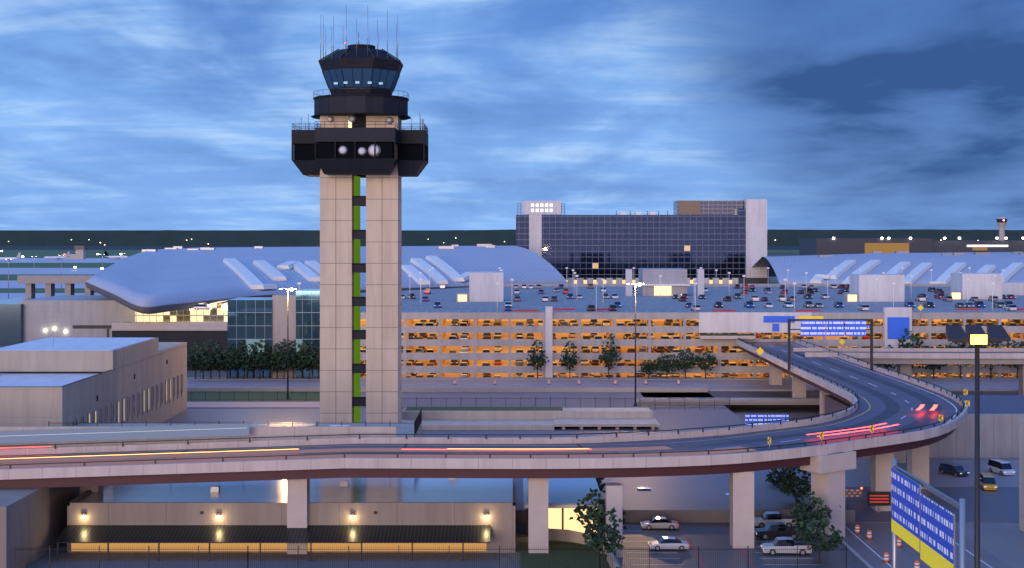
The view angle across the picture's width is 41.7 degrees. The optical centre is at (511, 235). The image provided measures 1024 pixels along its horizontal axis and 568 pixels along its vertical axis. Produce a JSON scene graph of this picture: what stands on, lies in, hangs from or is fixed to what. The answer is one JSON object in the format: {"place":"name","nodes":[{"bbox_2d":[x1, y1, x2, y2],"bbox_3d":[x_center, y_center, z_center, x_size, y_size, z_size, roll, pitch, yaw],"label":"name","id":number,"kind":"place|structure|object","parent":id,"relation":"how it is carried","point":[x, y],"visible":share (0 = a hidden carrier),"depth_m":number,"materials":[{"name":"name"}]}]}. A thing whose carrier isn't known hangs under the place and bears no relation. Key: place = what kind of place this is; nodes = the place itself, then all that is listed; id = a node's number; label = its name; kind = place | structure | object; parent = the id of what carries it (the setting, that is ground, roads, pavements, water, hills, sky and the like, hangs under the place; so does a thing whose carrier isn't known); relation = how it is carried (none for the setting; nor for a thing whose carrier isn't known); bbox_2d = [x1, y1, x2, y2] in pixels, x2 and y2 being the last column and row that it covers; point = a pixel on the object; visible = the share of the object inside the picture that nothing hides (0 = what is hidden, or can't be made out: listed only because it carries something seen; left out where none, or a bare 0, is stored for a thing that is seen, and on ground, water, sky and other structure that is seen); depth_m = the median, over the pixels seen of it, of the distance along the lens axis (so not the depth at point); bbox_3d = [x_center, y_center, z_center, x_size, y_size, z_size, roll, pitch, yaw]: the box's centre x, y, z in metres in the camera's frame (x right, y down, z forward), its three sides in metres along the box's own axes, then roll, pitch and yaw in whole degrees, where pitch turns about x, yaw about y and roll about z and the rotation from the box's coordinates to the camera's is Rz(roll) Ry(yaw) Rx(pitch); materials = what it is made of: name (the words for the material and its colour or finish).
{"place":"outdoors","nodes":[
{"label":"outdoors","id":0,"kind":"place"},
{"bbox_2d":[61,246,86,258],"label":"building","id":1,"kind":"structure","parent":0,"point":[80,252],"depth_m":2200.00,"materials":[{"name":"beige concrete"}]},
{"bbox_2d":[193,304,211,309],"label":"car","id":2,"kind":"object","parent":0,"point":[200,306],"visible":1,"depth_m":391.05,"materials":[{"name":"white"}]},
{"bbox_2d":[0,246,798,567],"bbox_3d":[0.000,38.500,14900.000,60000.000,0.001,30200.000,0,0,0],"label":"ground","id":3,"kind":"structure","parent":0,"point":[288,560],"depth_m":160.10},
{"bbox_2d":[0,331,186,425],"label":"admin building","id":4,"kind":"structure","parent":3,"relation":"on","point":[52,381],"depth_m":232.00,"materials":[{"name":"beige concrete"}]},
{"bbox_2d":[76,422,420,436],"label":"tower compound","id":5,"kind":"object","parent":3,"relation":"on","point":[409,428],"visible":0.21,"depth_m":212.15,"materials":[{"name":"silver concrete"}]},
{"bbox_2d":[0,478,621,567],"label":"service building","id":6,"kind":"structure","parent":3,"relation":"on","point":[409,513],"depth_m":163.00,"materials":[{"name":"beige concrete"}]},
{"bbox_2d":[0,250,798,299],"bbox_3d":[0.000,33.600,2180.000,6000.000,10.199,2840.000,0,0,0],"label":"terminal building","id":7,"kind":"structure","parent":3,"relation":"on","point":[25,263],"depth_m":1670.88,"materials":[{"name":"grey concrete"}]},
{"bbox_2d":[0,252,20,260],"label":"airliner","id":8,"kind":"object","parent":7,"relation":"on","point":[10,258],"visible":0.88,"depth_m":1997.71,"materials":[{"name":"white"}]},
{"bbox_2d":[44,252,69,258],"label":"airliner","id":9,"kind":"object","parent":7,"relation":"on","point":[57,257],"visible":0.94,"depth_m":2099.09,"materials":[{"name":"white"}]},
{"bbox_2d":[104,251,128,258],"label":"airliner","id":10,"kind":"object","parent":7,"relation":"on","point":[115,257],"visible":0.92,"depth_m":2148.47,"materials":[{"name":"white"}]},
{"bbox_2d":[15,545,846,567],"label":"fence","id":11,"kind":"object","parent":3,"relation":"on","point":[549,549],"visible":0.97,"depth_m":152.49,"materials":[{"name":"metal"}]},
{"bbox_2d":[0,337,967,553],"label":"ramp viaduct","id":12,"kind":"object","parent":3,"relation":"on","point":[876,395],"visible":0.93,"depth_m":174.30,"materials":[{"name":"concrete"}]},
{"bbox_2d":[0,405,936,468],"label":"light trails","id":13,"kind":"object","parent":12,"relation":"on","point":[123,433],"visible":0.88,"depth_m":171.52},
{"bbox_2d":[788,316,872,369],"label":"overhead road sign","id":14,"kind":"object","parent":12,"relation":"on","point":[812,325],"visible":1,"depth_m":271.57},
{"bbox_2d":[756,305,969,450],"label":"road signs","id":15,"kind":"object","parent":12,"relation":"on","point":[760,351],"visible":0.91,"depth_m":201.67,"materials":[{"name":"yellow metal"}]},
{"bbox_2d":[0,229,1023,245],"bbox_3d":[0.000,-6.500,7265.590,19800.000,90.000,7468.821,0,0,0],"label":"horizon treeline","id":16,"kind":"object","parent":3,"relation":"on","point":[246,237],"visible":0.62,"depth_m":5200.00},
{"bbox_2d":[569,488,626,532],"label":"tree","id":17,"kind":"object","parent":3,"relation":"on","point":[587,498],"visible":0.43,"depth_m":163.70,"materials":[{"name":"green plant"}]},
{"bbox_2d":[595,478,604,490],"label":"tree","id":18,"kind":"object","parent":3,"relation":"on","point":[599,482],"visible":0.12,"depth_m":190.00,"materials":[{"name":"green plant"}]},
{"bbox_2d":[582,501,625,567],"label":"tree","id":19,"kind":"object","parent":3,"relation":"on","point":[598,540],"visible":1,"depth_m":151.97,"materials":[{"name":"green plant"}]},
{"bbox_2d":[516,199,769,283],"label":"hotel building","id":20,"kind":"structure","parent":3,"relation":"on","point":[724,238],"depth_m":680.00,"materials":[{"name":"black glass"}]},
{"bbox_2d":[360,284,1023,376],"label":"parking garage","id":21,"kind":"structure","parent":3,"relation":"on","point":[442,344],"depth_m":345.05,"materials":[{"name":"beige"}]},
{"bbox_2d":[434,301,441,307],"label":"car","id":22,"kind":"object","parent":21,"relation":"on","point":[437,303],"visible":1,"depth_m":386.82,"materials":[{"name":"blue"}]},
{"bbox_2d":[483,333,490,338],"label":"pickup car","id":23,"kind":"object","parent":21,"relation":"on","point":[486,335],"visible":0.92,"depth_m":357.61,"materials":[{"name":"black"}]},
{"bbox_2d":[587,304,594,310],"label":"car","id":24,"kind":"object","parent":21,"relation":"on","point":[590,306],"visible":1,"depth_m":369.83,"materials":[{"name":"black"}]},
{"bbox_2d":[602,319,609,325],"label":"parked car","id":25,"kind":"object","parent":21,"relation":"on","point":[605,322],"visible":0.98,"depth_m":359.06,"materials":[{"name":"white"}]},
{"bbox_2d":[608,304,616,310],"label":"car","id":26,"kind":"object","parent":21,"relation":"on","point":[612,307],"visible":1,"depth_m":369.74,"materials":[{"name":"black"}]},
{"bbox_2d":[297,267,1003,311],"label":"deck lamp posts","id":27,"kind":"object","parent":21,"relation":"on","point":[695,283],"visible":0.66,"depth_m":397.96,"materials":[{"name":"white"}]},
{"bbox_2d":[655,346,664,351],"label":"parked car","id":28,"kind":"object","parent":21,"relation":"on","point":[659,349],"visible":0.97,"depth_m":357.90,"materials":[{"name":"red"}]},
{"bbox_2d":[360,268,1023,377],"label":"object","id":29,"kind":"object","parent":21,"relation":"on","point":[897,321],"visible":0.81,"depth_m":423.17,"materials":[{"name":"white"}]},
{"bbox_2d":[690,304,700,310],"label":"suv","id":30,"kind":"object","parent":21,"relation":"on","point":[692,307],"visible":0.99,"depth_m":369.91,"materials":[{"name":"white"}]},
{"bbox_2d":[713,301,722,307],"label":"car","id":31,"kind":"object","parent":21,"relation":"on","point":[716,304],"visible":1,"depth_m":387.30,"materials":[{"name":"black"}]},
{"bbox_2d":[744,301,753,307],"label":"pickup car","id":32,"kind":"object","parent":21,"relation":"on","point":[747,304],"visible":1,"depth_m":386.93,"materials":[{"name":"blue"}]},
{"bbox_2d":[750,295,758,301],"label":"pickup car","id":33,"kind":"object","parent":21,"relation":"on","point":[754,298],"visible":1,"depth_m":424.90,"materials":[{"name":"white"}]},
{"bbox_2d":[783,301,792,307],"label":"car","id":34,"kind":"object","parent":21,"relation":"on","point":[786,304],"visible":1,"depth_m":387.55,"materials":[{"name":"white"}]},
{"bbox_2d":[803,301,813,307],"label":"pickup car","id":35,"kind":"object","parent":21,"relation":"on","point":[806,304],"visible":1,"depth_m":387.16,"materials":[{"name":"black"}]},
{"bbox_2d":[833,301,843,307],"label":"suv","id":36,"kind":"object","parent":21,"relation":"on","point":[836,304],"visible":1,"depth_m":387.37,"materials":[{"name":"blue"}]},
{"bbox_2d":[858,304,869,310],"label":"suv","id":37,"kind":"object","parent":21,"relation":"on","point":[861,307],"visible":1,"depth_m":369.99,"materials":[{"name":"white"}]},
{"bbox_2d":[904,301,914,307],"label":"suv","id":38,"kind":"object","parent":21,"relation":"on","point":[909,304],"visible":0.91,"depth_m":386.99,"materials":[{"name":"blue"}]},
{"bbox_2d":[915,295,925,300],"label":"pickup car","id":39,"kind":"object","parent":21,"relation":"on","point":[919,297],"visible":0.99,"depth_m":424.88,"materials":[{"name":"white"}]},
{"bbox_2d":[923,301,934,307],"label":"suv","id":40,"kind":"object","parent":21,"relation":"on","point":[927,304],"visible":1,"depth_m":387.24,"materials":[{"name":"black"}]},
{"bbox_2d":[934,293,943,298],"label":"pickup car","id":41,"kind":"object","parent":21,"relation":"on","point":[939,295],"visible":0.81,"depth_m":441.01,"materials":[{"name":"black"}]},
{"bbox_2d":[935,333,945,338],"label":"parked car","id":42,"kind":"object","parent":21,"relation":"on","point":[940,335],"visible":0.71,"depth_m":358.54,"materials":[{"name":"black"}]},
{"bbox_2d":[942,296,952,300],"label":"car","id":43,"kind":"object","parent":21,"relation":"on","point":[947,298],"visible":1,"depth_m":423.63,"materials":[{"name":"black"}]},
{"bbox_2d":[972,301,985,307],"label":"pickup car","id":44,"kind":"object","parent":21,"relation":"on","point":[977,304],"visible":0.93,"depth_m":387.06,"materials":[{"name":"blue"}]},
{"bbox_2d":[993,301,1005,307],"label":"suv","id":45,"kind":"object","parent":21,"relation":"on","point":[998,304],"visible":0.91,"depth_m":387.11,"materials":[{"name":"black"}]},
{"bbox_2d":[1003,304,1016,310],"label":"car","id":46,"kind":"object","parent":21,"relation":"on","point":[1008,307],"visible":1,"depth_m":370.16,"materials":[{"name":"white"}]},
{"bbox_2d":[520,395,1023,567],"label":"car park","id":47,"kind":"structure","parent":3,"relation":"on","point":[1001,436],"depth_m":168.41,"materials":[{"name":"asphalt"}]},
{"bbox_2d":[641,516,678,529],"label":"sedan car","id":48,"kind":"object","parent":47,"relation":"on","point":[659,522],"visible":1,"depth_m":175.53,"materials":[{"name":"white"}]},
{"bbox_2d":[648,536,689,550],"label":"sedan car","id":49,"kind":"object","parent":47,"relation":"on","point":[669,542],"visible":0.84,"depth_m":163.85,"materials":[{"name":"white"}]},
{"bbox_2d":[754,511,796,527],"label":"pickup car","id":50,"kind":"object","parent":47,"relation":"on","point":[764,519],"visible":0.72,"depth_m":176.47,"materials":[{"name":"black"}]},
{"bbox_2d":[754,522,801,539],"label":"pickup car","id":51,"kind":"object","parent":47,"relation":"on","point":[774,529],"visible":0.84,"depth_m":169.88,"materials":[{"name":"black"}]},
{"bbox_2d":[764,467,797,487],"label":"tree","id":52,"kind":"object","parent":47,"relation":"on","point":[778,478],"visible":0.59,"depth_m":197.09,"materials":[{"name":"green plant"}]},
{"bbox_2d":[761,537,811,555],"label":"pickup car","id":53,"kind":"object","parent":47,"relation":"on","point":[787,542],"visible":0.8,"depth_m":161.45,"materials":[{"name":"white"}]},
{"bbox_2d":[777,466,810,501],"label":"tree","id":54,"kind":"object","parent":47,"relation":"on","point":[789,486],"visible":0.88,"depth_m":184.50,"materials":[{"name":"green plant"}]},
{"bbox_2d":[938,462,969,476],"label":"suv","id":55,"kind":"object","parent":47,"relation":"on","point":[956,470],"visible":1,"depth_m":215.00,"materials":[{"name":"black"}]},
{"bbox_2d":[980,473,996,489],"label":"taxi van","id":56,"kind":"object","parent":47,"relation":"on","point":[987,481],"visible":0.86,"depth_m":202.72,"materials":[{"name":"yellow"}]},
{"bbox_2d":[987,459,1014,475],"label":"van","id":57,"kind":"object","parent":47,"relation":"on","point":[1001,467],"visible":1,"depth_m":215.81,"materials":[{"name":"white"}]},
{"bbox_2d":[789,491,840,533],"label":"tree","id":58,"kind":"object","parent":3,"relation":"on","point":[799,509],"visible":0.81,"depth_m":165.67,"materials":[{"name":"green plant"}]},
{"bbox_2d":[795,518,842,562],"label":"tree","id":59,"kind":"object","parent":3,"relation":"on","point":[806,535],"visible":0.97,"depth_m":157.29,"materials":[{"name":"green plant"}]},
{"bbox_2d":[845,487,919,567],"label":"construction barriers","id":60,"kind":"object","parent":3,"relation":"on","point":[878,499],"visible":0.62,"depth_m":186.40,"materials":[{"name":"orange"}]},
{"bbox_2d":[793,348,1023,394],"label":"viaduct","id":61,"kind":"object","parent":3,"relation":"on","point":[904,359],"visible":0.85,"depth_m":301.82,"materials":[{"name":"concrete"}]},
{"bbox_2d":[799,237,1023,255],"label":"distant building","id":62,"kind":"structure","parent":3,"relation":"on","point":[821,246],"depth_m":1500.00,"materials":[{"name":"grey"}]},
{"bbox_2d":[891,459,965,567],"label":"guide signs","id":63,"kind":"object","parent":3,"relation":"on","point":[923,525],"visible":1,"depth_m":101.16,"materials":[{"name":"blue metal"}]},
{"bbox_2d":[945,325,1010,567],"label":"mast light","id":64,"kind":"object","parent":3,"relation":"on","point":[976,335],"visible":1,"depth_m":70.89,"materials":[{"name":"grey metal"}]},
{"bbox_2d":[0,0,1023,229],"label":"sky","id":65,"kind":"structure","parent":0,"point":[115,114],"materials":[{"name":"blue"}]},
{"bbox_2d":[162,377,1018,522],"bbox_3d":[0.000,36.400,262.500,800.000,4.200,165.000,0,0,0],"label":"ground","id":66,"kind":"structure","parent":0,"point":[694,499],"depth_m":268.35,"materials":[{"name":"concrete"}]},
{"bbox_2d":[0,275,319,377],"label":"terminal building","id":67,"kind":"structure","parent":66,"relation":"on","point":[224,324],"depth_m":394.00,"materials":[{"name":"concrete"}]},
{"bbox_2d":[86,246,568,313],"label":"terminal roof","id":68,"kind":"structure","parent":67,"relation":"on","point":[158,281],"depth_m":505.52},
{"bbox_2d":[142,244,494,288],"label":"terminal roof skylights","id":69,"kind":"object","parent":68,"relation":"attached to","point":[249,278],"visible":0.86,"depth_m":525.22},
{"bbox_2d":[187,342,211,378],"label":"tree","id":70,"kind":"object","parent":66,"relation":"on","point":[191,356],"visible":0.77,"depth_m":338.96,"materials":[{"name":"green plant"}]},
{"bbox_2d":[188,351,214,378],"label":"tree","id":71,"kind":"object","parent":66,"relation":"on","point":[203,366],"visible":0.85,"depth_m":339.46,"materials":[{"name":"green plant"}]},
{"bbox_2d":[199,338,224,378],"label":"tree","id":72,"kind":"object","parent":66,"relation":"on","point":[210,353],"visible":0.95,"depth_m":339.36,"materials":[{"name":"green plant"}]},
{"bbox_2d":[207,351,229,378],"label":"tree","id":73,"kind":"object","parent":66,"relation":"on","point":[217,367],"visible":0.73,"depth_m":340.42,"materials":[{"name":"green plant"}]},
{"bbox_2d":[212,348,238,378],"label":"tree","id":74,"kind":"object","parent":66,"relation":"on","point":[220,361],"visible":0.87,"depth_m":339.59,"materials":[{"name":"green plant"}]},
{"bbox_2d":[225,341,245,378],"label":"tree","id":75,"kind":"object","parent":66,"relation":"on","point":[237,349],"visible":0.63,"depth_m":340.64,"materials":[{"name":"green plant"}]},
{"bbox_2d":[232,341,261,378],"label":"tree","id":76,"kind":"object","parent":66,"relation":"on","point":[247,362],"visible":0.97,"depth_m":339.89,"materials":[{"name":"green plant"}]},
{"bbox_2d":[238,352,262,377],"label":"tree","id":77,"kind":"object","parent":66,"relation":"on","point":[255,366],"visible":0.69,"depth_m":340.61,"materials":[{"name":"green plant"}]},
{"bbox_2d":[245,339,276,378],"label":"tree","id":78,"kind":"object","parent":66,"relation":"on","point":[253,359],"visible":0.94,"depth_m":339.56,"materials":[{"name":"green plant"}]},
{"bbox_2d":[255,343,279,377],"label":"tree","id":79,"kind":"object","parent":66,"relation":"on","point":[268,357],"visible":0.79,"depth_m":340.48,"materials":[{"name":"green plant"}]},
{"bbox_2d":[263,350,286,378],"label":"tree","id":80,"kind":"object","parent":66,"relation":"on","point":[277,363],"visible":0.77,"depth_m":339.79,"materials":[{"name":"green plant"}]},
{"bbox_2d":[272,339,296,378],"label":"tree","id":81,"kind":"object","parent":66,"relation":"on","point":[280,348],"visible":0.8,"depth_m":340.02,"materials":[{"name":"green plant"}]},
{"bbox_2d":[279,288,296,398],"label":"street lamp","id":82,"kind":"object","parent":66,"relation":"on","point":[291,289],"visible":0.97,"depth_m":299.88,"materials":[{"name":"grey metal"}]},
{"bbox_2d":[280,340,313,378],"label":"tree","id":83,"kind":"object","parent":66,"relation":"on","point":[292,356],"visible":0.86,"depth_m":339.88,"materials":[{"name":"green plant"}]},
{"bbox_2d":[290,350,314,377],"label":"tree","id":84,"kind":"object","parent":66,"relation":"on","point":[298,366],"visible":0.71,"depth_m":340.23,"materials":[{"name":"green plant"}]},
{"bbox_2d":[295,340,319,378],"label":"tree","id":85,"kind":"object","parent":66,"relation":"on","point":[305,346],"visible":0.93,"depth_m":339.66,"materials":[{"name":"green plant"}]},
{"bbox_2d":[303,350,319,378],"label":"tree","id":86,"kind":"object","parent":66,"relation":"on","point":[315,364],"visible":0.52,"depth_m":339.53,"materials":[{"name":"green plant"}]},
{"bbox_2d":[292,9,427,422],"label":"control tower","id":87,"kind":"structure","parent":66,"relation":"on","point":[361,112],"depth_m":246.00,"materials":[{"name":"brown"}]},
{"bbox_2d":[48,391,729,436],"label":"fences","id":88,"kind":"object","parent":66,"relation":"on","point":[417,421],"visible":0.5,"depth_m":283.98,"materials":[{"name":"black paint"}]},
{"bbox_2d":[526,340,548,378],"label":"tree","id":89,"kind":"object","parent":66,"relation":"on","point":[537,360],"visible":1,"depth_m":341.35,"materials":[{"name":"green plant"}]},
{"bbox_2d":[454,379,679,384],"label":"traffic barrels","id":90,"kind":"object","parent":66,"relation":"on","point":[615,382],"visible":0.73,"depth_m":329.70,"materials":[{"name":"orange"}]},
{"bbox_2d":[560,341,580,377],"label":"tree","id":91,"kind":"object","parent":66,"relation":"on","point":[570,361],"visible":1,"depth_m":341.82,"materials":[{"name":"green plant"}]},
{"bbox_2d":[597,333,621,378],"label":"tree","id":92,"kind":"object","parent":66,"relation":"on","point":[608,358],"visible":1,"depth_m":340.22,"materials":[{"name":"green plant"}]},
{"bbox_2d":[626,283,644,405],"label":"street lamp","id":93,"kind":"object","parent":66,"relation":"on","point":[635,403],"visible":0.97,"depth_m":289.85,"materials":[{"name":"grey metal"}]},
{"bbox_2d":[638,359,658,378],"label":"tree","id":94,"kind":"object","parent":66,"relation":"on","point":[648,366],"visible":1,"depth_m":341.01,"materials":[{"name":"green plant"}]},
{"bbox_2d":[654,353,679,378],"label":"tree","id":95,"kind":"object","parent":66,"relation":"on","point":[661,366],"visible":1,"depth_m":340.45,"materials":[{"name":"green plant"}]},
{"bbox_2d":[674,347,696,378],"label":"tree","id":96,"kind":"object","parent":66,"relation":"on","point":[687,364],"visible":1,"depth_m":341.08,"materials":[{"name":"green plant"}]},
{"bbox_2d":[691,349,717,378],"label":"tree","id":97,"kind":"object","parent":66,"relation":"on","point":[703,361],"visible":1,"depth_m":340.58,"materials":[{"name":"green plant"}]},
{"bbox_2d":[745,414,788,425],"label":"guide sign","id":98,"kind":"object","parent":66,"relation":"on","point":[751,418],"visible":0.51,"depth_m":234.92,"materials":[{"name":"blue metal"}]},
{"bbox_2d":[877,344,896,368],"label":"tree","id":99,"kind":"object","parent":66,"relation":"on","point":[888,365],"visible":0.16,"depth_m":341.33,"materials":[{"name":"green plant"}]},
{"bbox_2d":[898,328,923,368],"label":"tree","id":100,"kind":"object","parent":66,"relation":"on","point":[912,336],"visible":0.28,"depth_m":340.25,"materials":[{"name":"green plant"}]},
{"bbox_2d":[918,344,946,378],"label":"tree","id":101,"kind":"object","parent":66,"relation":"on","point":[937,366],"visible":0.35,"depth_m":340.63,"materials":[{"name":"green plant"}]},
{"bbox_2d":[945,343,974,378],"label":"tree","id":102,"kind":"object","parent":66,"relation":"on","point":[961,346],"visible":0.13,"depth_m":341.41,"materials":[{"name":"green plant"}]},
{"bbox_2d":[980,343,1002,378],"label":"tree","id":103,"kind":"object","parent":66,"relation":"on","point":[996,345],"visible":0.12,"depth_m":340.34,"materials":[{"name":"green plant"}]},
{"bbox_2d":[1002,340,1023,377],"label":"tree","id":104,"kind":"object","parent":66,"relation":"on","point":[1021,344],"visible":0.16,"depth_m":342.15,"materials":[{"name":"green plant"}]},
{"bbox_2d":[752,252,1023,283],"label":"terminal roof","id":105,"kind":"structure","parent":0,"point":[798,267],"depth_m":604.76,"materials":[{"name":"metal"}]},
{"bbox_2d":[810,251,1023,283],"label":"roof skylights","id":106,"kind":"object","parent":105,"relation":"attached to","point":[1007,273],"visible":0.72,"depth_m":579.54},
{"bbox_2d":[996,217,1006,239],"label":"control tower","id":107,"kind":"structure","parent":0,"point":[1001,222],"depth_m":1796.43,"materials":[{"name":"beige concrete"}]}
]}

